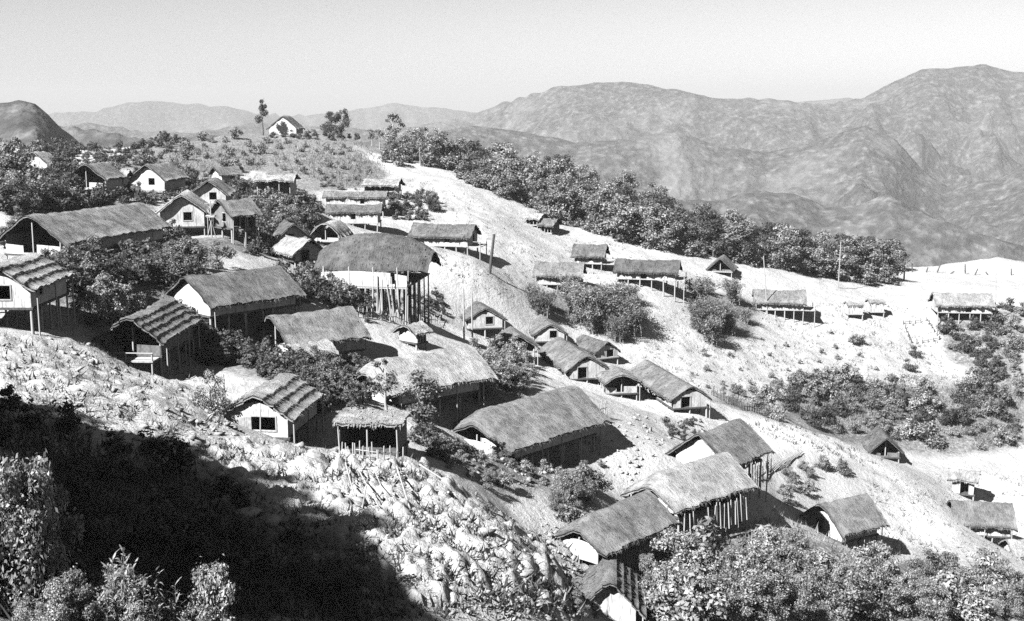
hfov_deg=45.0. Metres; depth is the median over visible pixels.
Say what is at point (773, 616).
tree
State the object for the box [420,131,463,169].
tree
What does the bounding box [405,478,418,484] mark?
boulder
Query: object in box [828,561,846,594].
tree
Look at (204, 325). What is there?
shrub
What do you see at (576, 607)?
shrub
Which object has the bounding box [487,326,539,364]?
thatched house
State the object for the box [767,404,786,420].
shrub
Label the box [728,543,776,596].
tree
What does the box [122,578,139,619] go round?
leafy plant
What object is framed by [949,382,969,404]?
shrub
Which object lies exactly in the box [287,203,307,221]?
shrub
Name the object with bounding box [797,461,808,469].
shrub
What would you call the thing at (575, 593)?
shrub
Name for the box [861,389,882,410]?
shrub
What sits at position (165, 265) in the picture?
shrub
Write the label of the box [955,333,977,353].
shrub
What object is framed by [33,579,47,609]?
leafy plant
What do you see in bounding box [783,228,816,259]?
tree
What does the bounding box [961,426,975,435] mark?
shrub
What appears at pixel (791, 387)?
shrub
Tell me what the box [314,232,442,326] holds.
hall
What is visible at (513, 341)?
shrub
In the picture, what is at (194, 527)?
undergrowth
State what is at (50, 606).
shrub
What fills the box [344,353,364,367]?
shrub
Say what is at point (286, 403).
thatched house
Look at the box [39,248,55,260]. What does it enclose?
shrub
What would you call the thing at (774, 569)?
tree
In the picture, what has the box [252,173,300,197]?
shelter
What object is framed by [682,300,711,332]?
bamboo clump
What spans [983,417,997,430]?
shrub
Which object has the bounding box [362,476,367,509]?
lying pole
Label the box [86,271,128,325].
tree
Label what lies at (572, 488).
shrub
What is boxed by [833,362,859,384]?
shrub
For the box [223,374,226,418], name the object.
thin pole
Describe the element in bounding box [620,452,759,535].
thatched house
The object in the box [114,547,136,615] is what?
leafy plant
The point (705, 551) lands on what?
tree
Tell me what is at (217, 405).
shrub
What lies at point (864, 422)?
shrub
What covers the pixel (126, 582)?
leafy plant
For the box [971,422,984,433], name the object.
shrub
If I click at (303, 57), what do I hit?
sky
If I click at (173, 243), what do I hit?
tree
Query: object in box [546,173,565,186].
tree
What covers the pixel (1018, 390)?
shrub
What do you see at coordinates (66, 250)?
tree
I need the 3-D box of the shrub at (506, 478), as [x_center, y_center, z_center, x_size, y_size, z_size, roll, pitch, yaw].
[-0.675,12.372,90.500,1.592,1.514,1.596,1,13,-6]
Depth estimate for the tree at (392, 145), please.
256.92 m
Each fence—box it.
[352,306,441,324]
[354,443,403,461]
[597,400,606,413]
[659,283,729,290]
[711,388,761,414]
[903,318,939,343]
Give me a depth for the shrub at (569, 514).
90.86 m
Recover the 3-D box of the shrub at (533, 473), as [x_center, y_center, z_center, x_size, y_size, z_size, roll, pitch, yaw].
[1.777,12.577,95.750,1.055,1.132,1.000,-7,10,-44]
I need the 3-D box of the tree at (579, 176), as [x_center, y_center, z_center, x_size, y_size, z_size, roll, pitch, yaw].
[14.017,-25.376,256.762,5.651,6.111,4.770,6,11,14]
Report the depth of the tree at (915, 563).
107.70 m
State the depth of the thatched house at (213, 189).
169.84 m
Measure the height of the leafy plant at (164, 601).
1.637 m
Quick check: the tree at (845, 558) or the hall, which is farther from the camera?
the hall
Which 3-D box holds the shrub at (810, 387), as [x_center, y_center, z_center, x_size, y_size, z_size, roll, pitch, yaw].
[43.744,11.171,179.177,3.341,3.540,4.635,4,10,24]
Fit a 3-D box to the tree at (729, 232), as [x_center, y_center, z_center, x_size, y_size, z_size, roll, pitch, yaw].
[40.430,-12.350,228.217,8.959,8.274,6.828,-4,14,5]
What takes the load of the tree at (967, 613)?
on the ground at (524, 506)
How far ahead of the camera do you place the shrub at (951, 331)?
210.84 m
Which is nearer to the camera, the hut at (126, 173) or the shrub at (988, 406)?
the hut at (126, 173)
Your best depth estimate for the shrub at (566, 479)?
94.05 m
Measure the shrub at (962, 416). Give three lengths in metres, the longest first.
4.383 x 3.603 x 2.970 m
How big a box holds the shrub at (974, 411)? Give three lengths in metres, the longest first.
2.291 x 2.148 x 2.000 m
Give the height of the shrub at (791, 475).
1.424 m
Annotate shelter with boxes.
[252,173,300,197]
[332,406,417,457]
[596,365,642,400]
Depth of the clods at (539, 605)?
58.91 m
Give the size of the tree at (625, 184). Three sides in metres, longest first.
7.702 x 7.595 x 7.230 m
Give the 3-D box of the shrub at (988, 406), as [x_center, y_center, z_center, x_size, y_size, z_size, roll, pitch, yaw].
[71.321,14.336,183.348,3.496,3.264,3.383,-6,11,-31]
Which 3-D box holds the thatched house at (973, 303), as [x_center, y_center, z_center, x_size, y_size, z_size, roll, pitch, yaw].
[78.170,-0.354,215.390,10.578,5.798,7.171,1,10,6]
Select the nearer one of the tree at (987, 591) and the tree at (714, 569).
the tree at (714, 569)
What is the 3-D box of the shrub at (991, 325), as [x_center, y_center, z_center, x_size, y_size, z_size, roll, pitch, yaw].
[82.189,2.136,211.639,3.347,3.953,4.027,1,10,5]
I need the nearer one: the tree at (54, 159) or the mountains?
the tree at (54, 159)
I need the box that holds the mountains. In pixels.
[0,64,1023,267]
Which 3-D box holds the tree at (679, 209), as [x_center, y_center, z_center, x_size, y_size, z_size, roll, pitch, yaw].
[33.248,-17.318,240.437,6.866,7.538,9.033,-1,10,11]
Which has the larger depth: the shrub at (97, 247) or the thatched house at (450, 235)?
the thatched house at (450, 235)
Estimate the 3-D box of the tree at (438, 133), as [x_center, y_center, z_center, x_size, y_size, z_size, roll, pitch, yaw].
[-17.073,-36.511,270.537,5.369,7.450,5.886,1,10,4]
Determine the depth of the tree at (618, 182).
249.33 m
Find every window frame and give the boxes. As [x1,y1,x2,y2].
[0,284,11,300]
[250,415,276,431]
[485,316,493,324]
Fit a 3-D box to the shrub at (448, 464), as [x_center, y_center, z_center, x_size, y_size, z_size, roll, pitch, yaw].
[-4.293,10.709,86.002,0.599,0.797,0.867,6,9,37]
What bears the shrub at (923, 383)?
on the ground at (524, 506)
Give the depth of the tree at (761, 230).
233.93 m
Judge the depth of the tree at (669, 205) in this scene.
237.08 m
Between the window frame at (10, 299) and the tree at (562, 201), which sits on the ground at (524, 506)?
the tree at (562, 201)
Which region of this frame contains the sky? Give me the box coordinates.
[0,0,1023,116]
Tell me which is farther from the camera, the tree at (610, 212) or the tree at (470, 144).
the tree at (470, 144)
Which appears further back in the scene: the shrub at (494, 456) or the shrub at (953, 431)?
the shrub at (953, 431)
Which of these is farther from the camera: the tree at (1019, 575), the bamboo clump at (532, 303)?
the bamboo clump at (532, 303)
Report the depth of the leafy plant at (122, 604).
28.26 m
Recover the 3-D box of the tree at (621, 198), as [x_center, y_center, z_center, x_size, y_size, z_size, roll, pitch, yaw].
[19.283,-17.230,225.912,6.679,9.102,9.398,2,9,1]
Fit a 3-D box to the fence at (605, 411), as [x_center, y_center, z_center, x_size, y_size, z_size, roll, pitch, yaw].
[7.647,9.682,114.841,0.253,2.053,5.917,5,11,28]
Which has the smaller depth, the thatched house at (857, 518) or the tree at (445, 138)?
the thatched house at (857, 518)
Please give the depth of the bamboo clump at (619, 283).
185.38 m
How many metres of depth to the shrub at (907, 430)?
174.08 m
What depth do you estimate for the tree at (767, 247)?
232.55 m
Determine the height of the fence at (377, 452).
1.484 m
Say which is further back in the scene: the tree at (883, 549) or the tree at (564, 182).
the tree at (564, 182)
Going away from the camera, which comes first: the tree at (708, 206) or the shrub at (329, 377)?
the shrub at (329, 377)
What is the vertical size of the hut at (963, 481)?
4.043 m
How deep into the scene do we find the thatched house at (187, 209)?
150.30 m
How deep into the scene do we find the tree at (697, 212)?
243.26 m
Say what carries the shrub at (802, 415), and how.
on the ground at (524, 506)
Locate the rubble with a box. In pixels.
[193,442,564,620]
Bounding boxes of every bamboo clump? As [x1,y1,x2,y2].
[523,282,542,301]
[523,291,547,310]
[526,287,561,317]
[556,286,587,315]
[557,275,587,301]
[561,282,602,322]
[574,303,602,333]
[582,283,619,323]
[595,291,645,328]
[596,280,633,311]
[598,312,633,342]
[607,280,632,290]
[614,291,646,317]
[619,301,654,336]
[621,282,641,295]
[680,272,720,300]
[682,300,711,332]
[686,294,713,316]
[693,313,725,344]
[694,297,739,332]
[719,277,745,303]
[723,306,745,334]
[738,306,754,323]
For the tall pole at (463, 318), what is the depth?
152.25 m
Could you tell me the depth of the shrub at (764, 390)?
158.25 m
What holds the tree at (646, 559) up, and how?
on the ground at (524, 506)
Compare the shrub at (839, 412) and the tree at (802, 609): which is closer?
the tree at (802, 609)
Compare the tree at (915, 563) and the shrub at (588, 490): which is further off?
the tree at (915, 563)
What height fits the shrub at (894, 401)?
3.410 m
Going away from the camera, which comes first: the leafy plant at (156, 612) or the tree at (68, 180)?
the leafy plant at (156, 612)
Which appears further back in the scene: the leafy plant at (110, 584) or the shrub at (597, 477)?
the shrub at (597, 477)
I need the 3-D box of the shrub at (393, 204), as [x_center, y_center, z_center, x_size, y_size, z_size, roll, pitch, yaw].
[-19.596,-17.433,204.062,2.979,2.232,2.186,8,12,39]
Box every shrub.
[0,226,7,248]
[0,452,53,609]
[0,466,53,613]
[0,500,48,582]
[0,504,55,620]
[4,216,15,229]
[4,463,57,571]
[5,455,85,604]
[10,448,85,569]
[13,212,24,219]
[13,593,36,619]
[13,600,42,620]
[29,602,47,619]
[37,575,74,620]
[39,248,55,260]
[42,597,77,616]
[52,254,78,268]
[53,563,96,620]
[63,580,108,620]
[68,288,110,326]
[71,242,91,264]
[78,239,122,269]
[87,561,136,620]
[97,566,147,620]
[112,266,131,286]
[113,239,138,266]
[115,259,133,273]
[115,602,147,620]
[125,257,160,286]
[125,605,156,620]
[151,250,188,284]
[157,241,175,263]
[169,237,212,273]
[179,604,208,620]
[183,568,225,620]
[184,369,232,416]
[191,339,207,357]
[191,553,240,620]
[193,319,211,337]
[201,240,237,268]
[218,330,232,340]
[223,338,240,359]
[239,229,253,237]
[245,189,267,206]
[256,217,271,233]
[258,186,280,205]
[266,191,290,204]
[268,208,284,229]
[277,199,287,213]
[286,197,306,210]
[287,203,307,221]
[296,266,312,280]
[297,261,312,271]
[299,343,325,371]
[307,277,316,291]
[308,361,337,380]
[318,350,340,370]
[328,276,343,289]
[334,359,353,369]
[336,380,351,392]
[342,280,360,298]
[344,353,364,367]
[350,380,367,401]
[384,199,399,209]
[391,205,407,213]
[403,208,414,219]
[408,195,416,202]
[423,191,438,202]
[426,197,438,210]
[445,459,455,468]
[454,449,468,463]
[466,468,474,477]
[469,337,481,352]
[472,384,490,401]
[472,448,478,455]
[473,449,487,464]
[479,348,501,372]
[480,358,505,393]
[480,472,493,489]
[484,334,513,362]
[484,466,498,480]
[489,450,496,460]
[491,358,514,390]
[494,343,516,367]
[494,471,512,486]
[496,466,505,476]
[499,447,511,462]
[501,354,527,378]
[502,366,526,389]
[505,336,529,360]
[507,458,517,468]
[510,342,535,368]
[514,458,533,472]
[517,370,530,388]
[520,362,539,379]
[528,467,538,478]
[537,476,546,484]
[538,459,552,472]
[547,472,573,493]
[547,490,565,510]
[549,480,570,502]
[551,465,570,479]
[553,493,587,522]
[567,479,584,493]
[567,484,584,506]
[568,579,583,596]
[569,477,595,502]
[571,464,599,494]
[572,590,581,601]
[572,598,589,619]
[581,460,592,471]
[583,467,613,493]
[588,601,601,618]
[596,459,604,465]
[720,385,726,393]
[726,394,738,405]
[729,382,746,395]
[747,381,759,394]
[749,383,779,405]
[749,392,770,415]
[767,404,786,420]
[769,378,783,398]
[776,484,785,493]
[779,461,792,473]
[779,486,795,503]
[781,390,800,412]
[785,376,802,393]
[786,476,797,490]
[788,471,796,480]
[789,387,801,400]
[790,368,810,386]
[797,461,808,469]
[798,408,806,419]
[798,482,812,494]
[803,377,826,396]
[803,462,815,477]
[805,405,824,428]
[805,479,815,489]
[808,368,819,380]
[808,391,821,406]
[814,366,835,389]
[814,454,833,469]
[818,406,839,425]
[823,373,852,399]
[825,364,844,378]
[826,397,848,418]
[830,420,841,433]
[831,392,846,403]
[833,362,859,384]
[836,461,852,475]
[837,458,844,468]
[842,391,857,411]
[847,374,866,393]
[847,420,861,432]
[849,334,865,344]
[851,389,863,401]
[859,415,871,426]
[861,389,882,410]
[864,377,887,400]
[868,414,884,430]
[872,404,892,422]
[881,391,904,407]
[882,416,902,439]
[883,374,908,393]
[892,404,903,419]
[895,385,903,396]
[898,417,919,437]
[899,391,909,407]
[902,358,919,370]
[908,345,922,358]
[908,391,942,414]
[909,389,916,398]
[909,400,922,412]
[910,417,917,428]
[912,376,933,392]
[912,406,931,420]
[913,419,945,451]
[917,388,932,397]
[932,398,946,411]
[935,314,960,332]
[938,406,957,426]
[941,322,956,333]
[945,425,961,435]
[947,340,957,350]
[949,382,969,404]
[949,404,971,424]
[950,327,964,340]
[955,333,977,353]
[956,375,975,395]
[960,367,984,389]
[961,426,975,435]
[962,390,981,407]
[964,343,979,357]
[966,315,983,329]
[968,388,991,404]
[969,407,983,417]
[971,332,981,343]
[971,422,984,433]
[973,355,987,366]
[974,361,1003,380]
[975,439,986,450]
[977,342,994,357]
[978,376,1005,397]
[980,396,1000,413]
[981,330,991,341]
[982,313,999,332]
[982,401,1013,422]
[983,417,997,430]
[988,335,998,347]
[989,312,1006,322]
[990,321,1011,336]
[990,353,1004,366]
[990,425,1018,446]
[991,383,1014,408]
[992,306,1001,316]
[993,367,1007,377]
[996,297,1016,311]
[998,330,1022,348]
[1000,343,1019,357]
[1004,316,1019,328]
[1006,310,1019,321]
[1006,418,1020,431]
[1008,426,1019,435]
[1009,352,1022,363]
[1009,361,1020,372]
[1011,371,1023,386]
[1013,301,1023,314]
[1014,384,1022,395]
[1017,324,1023,332]
[1017,345,1023,351]
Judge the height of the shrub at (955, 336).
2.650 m
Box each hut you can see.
[27,151,54,171]
[115,170,135,189]
[206,166,243,181]
[268,235,322,266]
[270,219,312,239]
[307,220,353,241]
[359,178,405,194]
[392,320,432,349]
[521,212,549,227]
[537,218,563,234]
[706,254,738,278]
[860,426,904,462]
[947,468,980,500]
[996,538,1023,559]
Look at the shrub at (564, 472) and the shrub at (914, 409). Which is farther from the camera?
the shrub at (914, 409)
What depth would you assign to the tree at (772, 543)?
98.49 m
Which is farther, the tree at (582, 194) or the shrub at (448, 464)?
the tree at (582, 194)
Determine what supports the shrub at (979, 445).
on the ground at (524, 506)
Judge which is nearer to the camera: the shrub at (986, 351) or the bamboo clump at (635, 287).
the bamboo clump at (635, 287)
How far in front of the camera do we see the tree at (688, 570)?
85.26 m
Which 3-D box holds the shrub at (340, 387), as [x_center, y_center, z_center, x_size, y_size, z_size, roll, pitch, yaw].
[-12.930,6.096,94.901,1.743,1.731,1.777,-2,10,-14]
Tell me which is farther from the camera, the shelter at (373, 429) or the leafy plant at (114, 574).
the shelter at (373, 429)
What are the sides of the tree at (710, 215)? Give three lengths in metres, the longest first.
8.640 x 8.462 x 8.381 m
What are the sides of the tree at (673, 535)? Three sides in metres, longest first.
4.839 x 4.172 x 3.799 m
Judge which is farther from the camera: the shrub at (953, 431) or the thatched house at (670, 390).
the shrub at (953, 431)
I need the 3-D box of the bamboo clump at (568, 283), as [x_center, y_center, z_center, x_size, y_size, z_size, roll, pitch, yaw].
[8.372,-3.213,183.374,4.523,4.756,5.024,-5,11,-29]
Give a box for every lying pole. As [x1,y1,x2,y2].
[345,462,354,497]
[358,468,378,506]
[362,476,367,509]
[374,470,387,499]
[396,466,409,507]
[419,464,442,479]
[447,491,503,516]
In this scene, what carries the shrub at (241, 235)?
on the ground at (524, 506)
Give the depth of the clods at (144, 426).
73.85 m
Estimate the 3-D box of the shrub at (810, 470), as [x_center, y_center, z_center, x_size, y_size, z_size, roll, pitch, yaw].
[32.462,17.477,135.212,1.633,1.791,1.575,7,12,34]
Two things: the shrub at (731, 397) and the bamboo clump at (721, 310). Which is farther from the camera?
the bamboo clump at (721, 310)
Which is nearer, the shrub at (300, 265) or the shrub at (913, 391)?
the shrub at (300, 265)
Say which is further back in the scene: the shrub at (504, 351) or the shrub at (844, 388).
the shrub at (844, 388)
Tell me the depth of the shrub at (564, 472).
97.22 m
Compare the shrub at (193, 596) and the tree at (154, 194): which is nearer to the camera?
the shrub at (193, 596)
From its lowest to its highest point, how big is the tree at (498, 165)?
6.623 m
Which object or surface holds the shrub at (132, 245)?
on the ground at (524, 506)
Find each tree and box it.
[0,140,34,174]
[0,142,24,174]
[0,167,7,180]
[0,176,9,211]
[0,177,40,212]
[2,146,27,169]
[5,168,29,191]
[22,166,55,213]
[24,137,50,151]
[41,179,60,207]
[46,155,64,182]
[51,160,87,190]
[54,244,80,264]
[69,159,85,183]
[75,184,86,194]
[75,234,105,251]
[77,251,99,285]
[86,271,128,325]
[107,160,120,169]
[112,283,147,321]
[119,247,134,270]
[130,181,141,193]
[137,256,154,276]
[149,190,159,202]
[149,241,162,251]
[164,157,183,168]
[164,240,185,262]
[185,174,195,189]
[234,193,242,199]
[253,99,268,135]
[256,208,267,222]
[264,206,276,223]
[265,198,276,207]
[275,213,290,221]
[283,204,302,220]
[318,111,338,133]
[334,108,350,135]
[367,128,375,145]
[367,358,398,409]
[375,129,384,149]
[381,126,411,149]
[382,139,395,148]
[383,112,404,142]
[400,137,418,154]
[401,368,445,424]
[405,126,429,156]
[413,135,424,158]
[416,144,426,164]
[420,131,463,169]
[424,128,442,146]
[435,136,456,157]
[448,137,473,168]
[454,151,482,180]
[462,140,487,166]
[470,150,490,172]
[471,159,495,188]
[478,156,520,190]
[484,142,520,163]
[487,157,511,179]
[490,142,516,161]
[493,171,521,199]
[506,161,530,195]
[508,159,540,195]
[515,155,537,166]
[520,159,534,183]
[520,167,557,207]
[527,151,541,167]
[534,160,554,180]
[534,183,560,215]
[537,182,575,218]
[541,167,555,187]
[543,156,550,163]
[545,158,577,180]
[545,177,577,208]
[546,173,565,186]
[550,154,560,175]
[555,171,584,195]
[557,154,575,171]
[557,187,596,220]
[560,163,577,177]
[571,174,592,187]
[573,164,592,181]
[579,164,604,190]
[579,184,591,195]
[580,185,617,225]
[581,189,606,215]
[586,193,633,234]
[593,181,617,201]
[599,191,636,233]
[603,177,635,196]
[604,201,645,241]
[605,177,630,198]
[609,170,639,195]
[616,185,645,204]
[621,204,643,225]
[630,190,646,200]
[631,199,647,220]
[632,203,672,242]
[637,182,677,202]
[637,203,675,243]
[637,550,658,576]
[638,567,708,620]
[638,568,665,595]
[640,567,656,602]
[643,197,654,206]
[644,562,689,616]
[650,192,671,205]
[650,526,705,578]
[651,213,683,250]
[658,196,690,220]
[659,207,689,246]
[659,516,730,568]
[660,566,729,620]
[667,531,699,567]
[675,202,687,229]
[676,542,729,578]
[677,214,700,235]
[682,220,713,250]
[684,206,726,239]
[685,557,711,572]
[685,572,731,620]
[686,563,706,583]
[691,204,709,223]
[696,218,734,257]
[698,203,718,216]
[705,559,728,592]
[708,222,755,260]
[708,565,747,615]
[712,569,755,620]
[721,209,750,244]
[724,536,751,565]
[725,564,741,578]
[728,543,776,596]
[730,232,759,263]
[730,573,788,620]
[733,524,791,567]
[741,222,761,235]
[743,226,777,258]
[746,525,784,554]
[750,568,791,618]
[754,237,781,263]
[754,545,786,592]
[755,222,780,252]
[755,567,793,604]
[762,593,789,620]
[768,229,814,273]
[770,223,805,259]
[773,541,805,580]
[774,222,789,238]
[775,533,807,558]
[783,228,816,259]
[783,525,814,554]
[783,566,841,618]
[784,546,827,569]
[784,550,826,594]
[784,561,815,587]
[784,588,817,620]
[785,574,818,606]
[796,247,818,273]
[796,541,818,563]
[802,241,826,262]
[802,564,842,610]
[807,600,829,620]
[808,229,830,247]
[808,246,834,272]
[811,550,843,575]
[813,242,849,274]
[827,232,861,265]
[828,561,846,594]
[829,570,874,620]
[831,247,858,280]
[831,570,873,593]
[832,551,851,574]
[836,237,869,271]
[840,572,879,614]
[849,240,881,270]
[849,540,882,574]
[851,540,902,588]
[855,235,878,261]
[860,575,892,611]
[862,239,898,280]
[862,567,907,620]
[873,249,909,274]
[874,238,910,264]
[886,596,911,616]
[891,571,925,604]
[900,578,915,590]
[902,547,945,581]
[909,568,922,581]
[910,581,957,620]
[913,577,937,607]
[917,603,924,615]
[923,566,978,613]
[930,588,956,615]
[931,551,959,582]
[953,585,989,620]
[953,588,995,620]
[954,566,979,593]
[960,553,1008,599]
[969,547,1005,582]
[973,584,1001,615]
[986,584,1023,617]
[986,604,1003,620]
[989,558,1016,583]
[1000,576,1023,602]
[1010,570,1023,590]
[1010,578,1023,606]
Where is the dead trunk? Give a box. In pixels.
[838,243,840,287]
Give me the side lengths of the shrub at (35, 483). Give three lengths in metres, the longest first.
4.759 x 2.138 x 1.772 m
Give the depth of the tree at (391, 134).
259.08 m
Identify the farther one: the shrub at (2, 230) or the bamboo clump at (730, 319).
the bamboo clump at (730, 319)
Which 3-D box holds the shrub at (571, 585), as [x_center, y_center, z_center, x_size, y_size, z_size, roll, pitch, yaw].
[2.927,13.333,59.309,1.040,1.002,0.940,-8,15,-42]
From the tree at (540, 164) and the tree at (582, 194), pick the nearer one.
the tree at (582, 194)
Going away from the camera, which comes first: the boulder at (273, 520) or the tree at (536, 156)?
the boulder at (273, 520)
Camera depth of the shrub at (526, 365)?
121.13 m
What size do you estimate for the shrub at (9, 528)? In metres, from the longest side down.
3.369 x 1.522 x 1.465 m
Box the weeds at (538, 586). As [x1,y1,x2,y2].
[0,182,1017,620]
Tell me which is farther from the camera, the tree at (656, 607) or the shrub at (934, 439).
the shrub at (934, 439)
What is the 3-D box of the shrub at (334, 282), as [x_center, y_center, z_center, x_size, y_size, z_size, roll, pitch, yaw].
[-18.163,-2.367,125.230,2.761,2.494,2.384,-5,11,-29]
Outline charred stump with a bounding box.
[488,234,494,272]
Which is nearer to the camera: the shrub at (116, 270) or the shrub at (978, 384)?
the shrub at (116, 270)
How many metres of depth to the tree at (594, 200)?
235.70 m
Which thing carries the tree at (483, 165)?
on the ground at (524, 506)
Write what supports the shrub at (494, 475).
on the ground at (524, 506)
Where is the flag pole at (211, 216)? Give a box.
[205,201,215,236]
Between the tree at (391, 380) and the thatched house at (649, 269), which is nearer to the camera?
the tree at (391, 380)
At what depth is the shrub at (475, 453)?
93.56 m
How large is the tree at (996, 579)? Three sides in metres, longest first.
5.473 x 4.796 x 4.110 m
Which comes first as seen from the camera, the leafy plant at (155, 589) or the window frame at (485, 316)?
the leafy plant at (155, 589)
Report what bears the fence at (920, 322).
on the ground at (524, 506)
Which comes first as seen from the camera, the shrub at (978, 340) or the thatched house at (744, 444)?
the thatched house at (744, 444)
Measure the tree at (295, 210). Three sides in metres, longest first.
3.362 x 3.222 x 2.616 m
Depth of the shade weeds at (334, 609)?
49.61 m
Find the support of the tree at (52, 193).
on the ground at (524, 506)
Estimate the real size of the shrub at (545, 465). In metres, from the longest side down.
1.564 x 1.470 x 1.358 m
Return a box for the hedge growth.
[268,128,359,139]
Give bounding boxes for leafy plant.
[9,584,19,615]
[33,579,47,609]
[94,587,112,620]
[96,594,104,619]
[101,562,120,620]
[102,550,128,620]
[110,554,132,616]
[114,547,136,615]
[117,545,134,611]
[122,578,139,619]
[126,558,150,619]
[140,573,151,610]
[146,587,162,620]
[147,566,167,619]
[159,578,181,620]
[165,589,182,620]
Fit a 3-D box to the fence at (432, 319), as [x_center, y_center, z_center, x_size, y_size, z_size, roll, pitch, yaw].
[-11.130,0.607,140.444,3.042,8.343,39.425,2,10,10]
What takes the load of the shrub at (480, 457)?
on the ground at (524, 506)
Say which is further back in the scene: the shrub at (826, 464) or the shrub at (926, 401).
the shrub at (926, 401)
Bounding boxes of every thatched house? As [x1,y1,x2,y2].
[0,202,172,258]
[0,253,78,335]
[61,162,128,189]
[91,298,204,377]
[129,161,190,192]
[154,189,212,236]
[164,265,306,346]
[191,177,236,204]
[205,198,264,250]
[220,373,325,443]
[253,305,373,364]
[266,115,304,134]
[322,190,388,217]
[325,203,385,231]
[349,345,499,431]
[407,222,486,261]
[453,385,614,466]
[460,301,507,338]
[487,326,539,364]
[529,314,568,342]
[531,261,586,291]
[535,337,609,385]
[556,490,682,567]
[570,243,617,270]
[576,334,620,364]
[581,554,648,620]
[613,258,686,306]
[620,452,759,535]
[628,359,713,418]
[665,418,774,503]
[751,289,815,326]
[799,493,890,552]
[928,292,996,325]
[946,500,1019,546]
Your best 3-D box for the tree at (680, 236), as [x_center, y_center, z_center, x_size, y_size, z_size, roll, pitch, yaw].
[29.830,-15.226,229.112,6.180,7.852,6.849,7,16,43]
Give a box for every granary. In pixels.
[843,301,864,320]
[865,298,886,317]
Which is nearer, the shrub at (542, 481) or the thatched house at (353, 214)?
the shrub at (542, 481)
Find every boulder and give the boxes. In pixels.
[131,434,143,440]
[188,433,196,440]
[236,506,261,519]
[258,514,281,527]
[294,441,304,447]
[353,496,368,505]
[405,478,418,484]
[478,527,496,537]
[520,567,535,576]
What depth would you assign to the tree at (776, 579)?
83.33 m
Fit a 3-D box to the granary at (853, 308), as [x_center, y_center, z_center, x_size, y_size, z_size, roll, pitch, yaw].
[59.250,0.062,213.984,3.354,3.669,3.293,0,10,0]
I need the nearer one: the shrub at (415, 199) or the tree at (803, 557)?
the tree at (803, 557)
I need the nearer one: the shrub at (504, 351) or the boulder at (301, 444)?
the boulder at (301, 444)
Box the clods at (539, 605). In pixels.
[1,343,557,620]
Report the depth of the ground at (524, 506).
135.91 m
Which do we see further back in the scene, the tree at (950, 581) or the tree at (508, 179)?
the tree at (508, 179)
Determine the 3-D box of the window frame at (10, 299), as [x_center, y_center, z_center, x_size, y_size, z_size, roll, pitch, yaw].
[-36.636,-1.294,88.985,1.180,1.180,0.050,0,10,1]
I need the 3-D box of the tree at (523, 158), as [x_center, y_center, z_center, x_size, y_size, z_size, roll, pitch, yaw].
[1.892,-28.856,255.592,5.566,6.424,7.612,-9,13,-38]
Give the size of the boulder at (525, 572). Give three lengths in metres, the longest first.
1.149 x 0.783 x 0.452 m
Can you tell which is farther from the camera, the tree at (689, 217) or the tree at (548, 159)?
the tree at (548, 159)
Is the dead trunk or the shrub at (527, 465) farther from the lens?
the dead trunk
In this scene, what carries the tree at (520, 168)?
on the ground at (524, 506)
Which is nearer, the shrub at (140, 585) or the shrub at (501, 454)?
the shrub at (140, 585)
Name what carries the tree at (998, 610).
on the ground at (524, 506)
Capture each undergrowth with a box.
[0,131,705,463]
[0,383,381,611]
[130,126,371,189]
[378,146,900,285]
[459,413,672,617]
[690,329,903,387]
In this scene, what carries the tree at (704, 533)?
on the ground at (524, 506)
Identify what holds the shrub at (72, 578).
on the ground at (524, 506)
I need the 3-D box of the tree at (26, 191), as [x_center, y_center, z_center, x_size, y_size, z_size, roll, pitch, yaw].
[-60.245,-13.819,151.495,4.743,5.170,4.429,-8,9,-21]
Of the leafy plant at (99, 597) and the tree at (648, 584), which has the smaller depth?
the leafy plant at (99, 597)
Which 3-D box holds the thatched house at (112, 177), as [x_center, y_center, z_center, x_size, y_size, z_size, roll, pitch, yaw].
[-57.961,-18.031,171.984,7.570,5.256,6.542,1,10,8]
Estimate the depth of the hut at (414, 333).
120.05 m
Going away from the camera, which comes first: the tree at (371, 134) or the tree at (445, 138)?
the tree at (445, 138)
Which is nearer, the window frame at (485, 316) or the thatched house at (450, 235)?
the window frame at (485, 316)
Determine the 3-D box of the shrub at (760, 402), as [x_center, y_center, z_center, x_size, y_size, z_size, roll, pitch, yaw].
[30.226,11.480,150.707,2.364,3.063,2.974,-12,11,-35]
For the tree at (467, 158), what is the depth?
244.78 m
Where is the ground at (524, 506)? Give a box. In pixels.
[0,132,1023,620]
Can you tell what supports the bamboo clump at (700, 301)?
on the ground at (524, 506)
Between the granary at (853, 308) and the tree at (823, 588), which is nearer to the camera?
the tree at (823, 588)
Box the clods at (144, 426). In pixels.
[2,337,252,447]
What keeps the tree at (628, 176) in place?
on the ground at (524, 506)
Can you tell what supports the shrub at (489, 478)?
on the ground at (524, 506)
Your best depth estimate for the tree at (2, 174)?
162.19 m
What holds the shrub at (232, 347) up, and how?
on the ground at (524, 506)
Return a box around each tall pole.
[463,289,464,338]
[471,291,472,337]
[763,256,767,313]
[995,269,995,318]
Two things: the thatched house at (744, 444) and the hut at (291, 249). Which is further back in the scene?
the hut at (291, 249)
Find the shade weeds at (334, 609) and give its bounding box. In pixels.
[0,403,392,620]
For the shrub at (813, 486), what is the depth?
132.50 m
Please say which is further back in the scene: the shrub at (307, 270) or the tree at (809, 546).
the shrub at (307, 270)
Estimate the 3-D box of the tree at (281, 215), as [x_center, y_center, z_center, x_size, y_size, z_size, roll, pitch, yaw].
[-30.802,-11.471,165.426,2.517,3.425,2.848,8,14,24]

